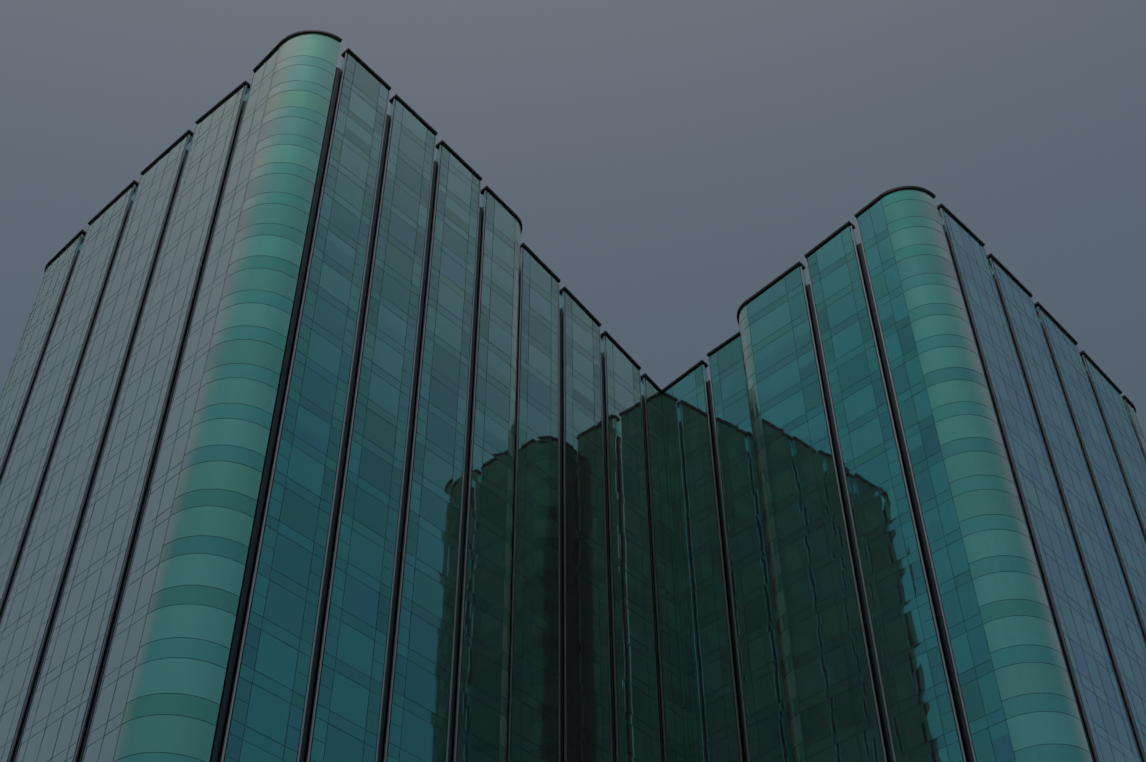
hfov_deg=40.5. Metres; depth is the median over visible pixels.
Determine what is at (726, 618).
tower
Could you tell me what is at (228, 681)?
tower slot columns
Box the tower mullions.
[0,46,1145,761]
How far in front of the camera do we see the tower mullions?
124.65 m
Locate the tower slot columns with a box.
[0,67,1145,761]
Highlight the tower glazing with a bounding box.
[0,33,1145,761]
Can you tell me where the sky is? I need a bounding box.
[0,0,1145,439]
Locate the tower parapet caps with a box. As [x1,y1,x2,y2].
[44,30,1135,412]
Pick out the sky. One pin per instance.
(667, 161)
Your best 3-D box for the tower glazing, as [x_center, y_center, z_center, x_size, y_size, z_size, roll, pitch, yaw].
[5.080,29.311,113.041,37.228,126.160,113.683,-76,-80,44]
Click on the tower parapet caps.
(546, 266)

